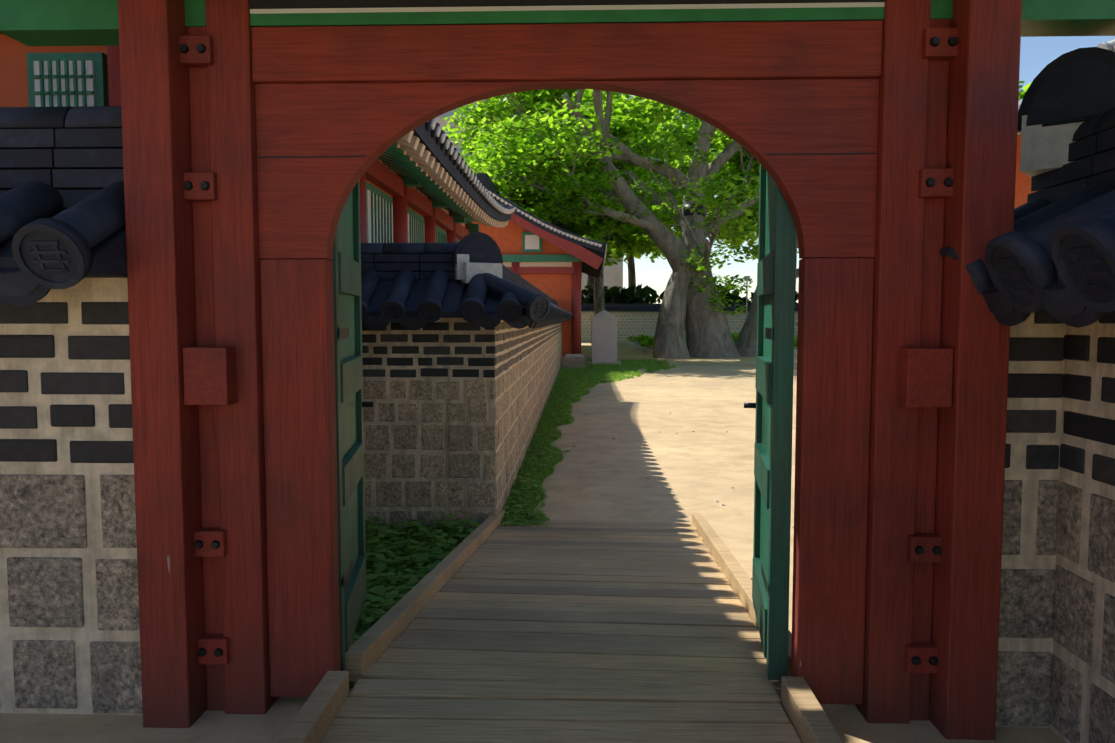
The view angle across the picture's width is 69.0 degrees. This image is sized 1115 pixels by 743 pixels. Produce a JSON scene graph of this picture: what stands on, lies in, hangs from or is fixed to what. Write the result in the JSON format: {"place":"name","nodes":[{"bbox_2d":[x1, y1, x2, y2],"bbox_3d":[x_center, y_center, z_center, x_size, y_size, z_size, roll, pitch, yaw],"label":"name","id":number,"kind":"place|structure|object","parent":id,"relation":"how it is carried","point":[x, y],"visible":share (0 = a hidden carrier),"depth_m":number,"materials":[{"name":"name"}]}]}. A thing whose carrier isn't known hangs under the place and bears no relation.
{"place":"outdoors","nodes":[
{"label":"outdoors","id":0,"kind":"place"},
{"bbox_2d":[0,302,142,713],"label":"wall bricks","id":1,"kind":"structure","parent":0,"point":[42,511],"depth_m":2.76,"materials":[{"name":"grey stone"}]},
{"bbox_2d":[362,322,495,530],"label":"block wall","id":2,"kind":"structure","parent":0,"point":[418,493],"depth_m":6.48,"materials":[{"name":"grey stone"}]},
{"bbox_2d":[435,99,622,297],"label":"modern building","id":3,"kind":"structure","parent":0,"point":[612,275],"depth_m":191.22,"materials":[{"name":"beige concrete"}]},
{"bbox_2d":[0,690,1065,742],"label":"ground","id":4,"kind":"structure","parent":0,"point":[848,722],"depth_m":2.71,"materials":[{"name":"grey stone"}]},
{"bbox_2d":[0,278,142,714],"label":"wall mortar","id":5,"kind":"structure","parent":4,"relation":"on","point":[98,290],"depth_m":2.75,"materials":[{"name":"beige concrete"}]},
{"bbox_2d":[276,671,843,742],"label":"boardwalk planks","id":6,"kind":"object","parent":4,"relation":"on","point":[330,711],"visible":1,"depth_m":2.62,"materials":[{"name":"wood"}]},
{"bbox_2d":[349,679,780,703],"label":"gate sill","id":7,"kind":"structure","parent":4,"relation":"on","point":[577,691],"depth_m":2.83,"materials":[{"name":"wood"}]},
{"bbox_2d":[118,0,1021,739],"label":"gate frame","id":8,"kind":"object","parent":4,"relation":"on","point":[880,474],"visible":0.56,"depth_m":2.68,"materials":[{"name":"red wood"}]},
{"bbox_2d":[0,0,1114,45],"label":"green beam","id":9,"kind":"structure","parent":8,"relation":"attached to","point":[60,22],"depth_m":2.65,"materials":[{"name":"green wood"}]},
{"bbox_2d":[332,164,795,680],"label":"gate doors","id":10,"kind":"structure","parent":8,"relation":"attached to","point":[776,268],"depth_m":3.03,"materials":[{"name":"green wood"}]},
{"bbox_2d":[255,79,878,259],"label":"arched gate panel","id":11,"kind":"structure","parent":8,"relation":"attached to","point":[830,200],"depth_m":2.69,"materials":[{"name":"red wood"}]},
{"bbox_2d":[257,153,876,157],"bbox_3d":[0.021,-0.717,2.691,2.056,0.004,0.004,0,4,2],"label":"panel seam","id":12,"kind":"object","parent":11,"relation":"attached to","point":[764,154],"visible":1,"depth_m":2.67,"materials":[{"name":"red wood"}]},
{"bbox_2d":[179,27,957,673],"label":"wooden blocks","id":13,"kind":"structure","parent":8,"relation":"attached to","point":[923,375],"depth_m":2.65,"materials":[{"name":"red wood"}]},
{"bbox_2d":[179,37,957,664],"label":"bolts","id":14,"kind":"object","parent":13,"relation":"attached to","point":[935,41],"visible":1,"depth_m":2.67,"materials":[{"name":"red metal"}]},
{"bbox_2d":[1049,320,1114,742],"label":"wall mortar","id":15,"kind":"object","parent":4,"relation":"on","point":[1095,405],"depth_m":2.51,"materials":[{"name":"beige concrete"}]},
{"bbox_2d":[0,47,1114,327],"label":"gate wall caps","id":16,"kind":"object","parent":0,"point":[62,213],"depth_m":2.62,"materials":[{"name":"black tile"}]},
{"bbox_2d":[463,342,796,632],"bbox_3d":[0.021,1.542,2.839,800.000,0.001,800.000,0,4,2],"label":"ground","id":17,"kind":"structure","parent":0,"point":[702,471],"depth_m":10.49,"materials":[{"name":"beige sand"}]},
{"bbox_2d":[0,33,479,242],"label":"building","id":18,"kind":"structure","parent":17,"relation":"on","point":[395,207],"depth_m":4.72,"materials":[{"name":"red wood"}]},
{"bbox_2d":[413,118,514,221],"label":"hall roof","id":19,"kind":"structure","parent":18,"relation":"on","point":[436,142],"depth_m":10.43,"materials":[{"name":"grey tile"}]},
{"bbox_2d":[377,130,508,227],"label":"hall rafters","id":20,"kind":"object","parent":19,"relation":"attached to","point":[408,156],"visible":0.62,"depth_m":10.20,"materials":[{"name":"green wood"}]},
{"bbox_2d":[362,318,501,530],"bbox_3d":[-3.486,0.434,6.806,6.000,1.786,0.500,0,4,2],"label":"wall mortar","id":21,"kind":"object","parent":17,"relation":"on","point":[418,452],"depth_m":6.47,"materials":[{"name":"beige concrete"}]},
{"bbox_2d":[433,318,561,522],"bbox_3d":[-0.144,-0.936,27.423,0.500,1.786,42.000,0,4,2],"label":"wall mortar","id":22,"kind":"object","parent":17,"relation":"on","point":[507,340],"depth_m":7.72,"materials":[{"name":"beige concrete"}]},
{"bbox_2d":[361,232,572,330],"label":"wall roof tiles","id":23,"kind":"object","parent":22,"relation":"on","point":[471,278],"depth_m":6.36,"materials":[{"name":"ceramic"}]},
{"bbox_2d":[495,322,561,514],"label":"wall blocks","id":24,"kind":"structure","parent":22,"relation":"in","point":[503,383],"depth_m":8.80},
{"bbox_2d":[457,120,550,222],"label":"tree","id":25,"kind":"object","parent":17,"relation":"on","point":[468,135],"depth_m":46.85,"materials":[{"name":"green plant"}]},
{"bbox_2d":[349,357,675,689],"bbox_3d":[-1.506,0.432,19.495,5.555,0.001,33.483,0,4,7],"label":"plants","id":26,"kind":"object","parent":17,"relation":"on","point":[587,358],"visible":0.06,"depth_m":6.17,"materials":[{"name":"plant"}]},
{"bbox_2d":[562,354,585,369],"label":"stone block","id":27,"kind":"structure","parent":26,"relation":"on","point":[573,360],"depth_m":26.77,"materials":[{"name":"stone"}]},
{"bbox_2d":[473,213,602,356],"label":"building","id":28,"kind":"structure","parent":17,"relation":"on","point":[547,263],"depth_m":28.50,"materials":[{"name":"red wood"}]},
{"bbox_2d":[477,173,606,277],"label":"hall roof","id":29,"kind":"structure","parent":28,"relation":"on","point":[598,248],"depth_m":27.58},
{"bbox_2d":[461,89,653,241],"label":"tree","id":30,"kind":"object","parent":17,"relation":"on","point":[602,230],"depth_m":43.10,"materials":[{"name":"green plant"}]},
{"bbox_2d":[344,510,791,698],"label":"ramp planks","id":31,"kind":"object","parent":17,"relation":"on","point":[488,599],"visible":0.83,"depth_m":3.82,"materials":[{"name":"wood"}]},
{"bbox_2d":[587,310,620,364],"bbox_3d":[1.720,-1.273,29.974,1.240,2.020,1.240,0,4,2],"label":"stone stele","id":32,"kind":"object","parent":17,"relation":"on","point":[603,336],"visible":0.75,"depth_m":29.52,"materials":[{"name":"grey stone"}]},
{"bbox_2d":[442,89,798,358],"bbox_3d":[6.278,-8.870,34.781,24.783,17.393,18.896,0,4,2],"label":"tree","id":33,"kind":"object","parent":17,"relation":"on","point":[537,153],"depth_m":33.75,"materials":[{"name":"green plant"}]},
{"bbox_2d":[571,89,690,314],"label":"tree","id":34,"kind":"object","parent":17,"relation":"on","point":[640,237],"depth_m":50.41,"materials":[{"name":"green plant"}]},
{"bbox_2d":[576,89,722,290],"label":"tree","id":35,"kind":"object","parent":17,"relation":"on","point":[657,252],"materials":[{"name":"green plant"}]},
{"bbox_2d":[586,120,719,296],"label":"tree","id":36,"kind":"object","parent":17,"relation":"on","point":[619,238],"depth_m":55.49,"materials":[{"name":"green plant"}]},
{"bbox_2d":[573,413,794,579],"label":"pebbles","id":37,"kind":"object","parent":17,"relation":"on","point":[715,501],"visible":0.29,"depth_m":8.72,"materials":[{"name":"stone"}]},
{"bbox_2d":[581,304,797,341],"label":"wall","id":38,"kind":"structure","parent":17,"relation":"on","point":[635,320],"depth_m":56.49,"materials":[{"name":"stone"}]},
{"bbox_2d":[581,283,797,303],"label":"hedge leaves","id":39,"kind":"object","parent":38,"relation":"attached to","point":[624,295],"depth_m":58.23,"materials":[{"name":"green plant"}]},
{"bbox_2d":[623,95,757,259],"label":"tree","id":40,"kind":"object","parent":17,"relation":"on","point":[716,251],"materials":[{"name":"green plant"}]},
{"bbox_2d":[629,339,796,353],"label":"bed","id":41,"kind":"object","parent":17,"relation":"on","point":[648,349],"visible":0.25,"depth_m":40.99,"materials":[{"name":"green plant"}]},
{"bbox_2d":[627,333,797,346],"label":"tree bed leaves","id":42,"kind":"object","parent":41,"relation":"on","point":[642,338],"depth_m":41.80,"materials":[{"name":"green plant"}]},
{"bbox_2d":[744,276,749,318],"bbox_3d":[8.603,-2.530,36.912,0.220,3.610,0.220,0,4,2],"label":"lamp post","id":43,"kind":"object","parent":17,"relation":"on","point":[747,278],"visible":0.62,"depth_m":36.82,"materials":[{"name":"metal"}]},
{"bbox_2d":[704,128,798,290],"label":"tree","id":44,"kind":"object","parent":17,"relation":"on","point":[733,163],"depth_m":59.58,"materials":[{"name":"green plant"}]},
{"bbox_2d":[1017,81,1031,136],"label":"tree","id":45,"kind":"object","parent":17,"relation":"on","point":[1022,93],"depth_m":46.86,"materials":[{"name":"green plant"}]},
{"bbox_2d":[995,312,1065,727],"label":"wall mortar","id":46,"kind":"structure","parent":17,"relation":"on","point":[1027,557],"depth_m":2.66,"materials":[{"name":"beige concrete"}]},
{"bbox_2d":[995,308,1063,725],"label":"wall stones","id":47,"kind":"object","parent":46,"relation":"in","point":[1027,596],"depth_m":2.68,"materials":[{"name":"grey stone"}]},
{"bbox_2d":[1014,39,1114,208],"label":"hall","id":48,"kind":"structure","parent":17,"relation":"on","point":[1022,186],"depth_m":12.42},
{"bbox_2d":[576,36,1114,303],"label":"sky","id":49,"kind":"structure","parent":0,"point":[1036,53],"materials":[{"name":"white"}]},
{"bbox_2d":[1049,311,1114,742],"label":"wall stones","id":50,"kind":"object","parent":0,"point":[1074,615],"depth_m":2.53,"materials":[{"name":"grey stone"}]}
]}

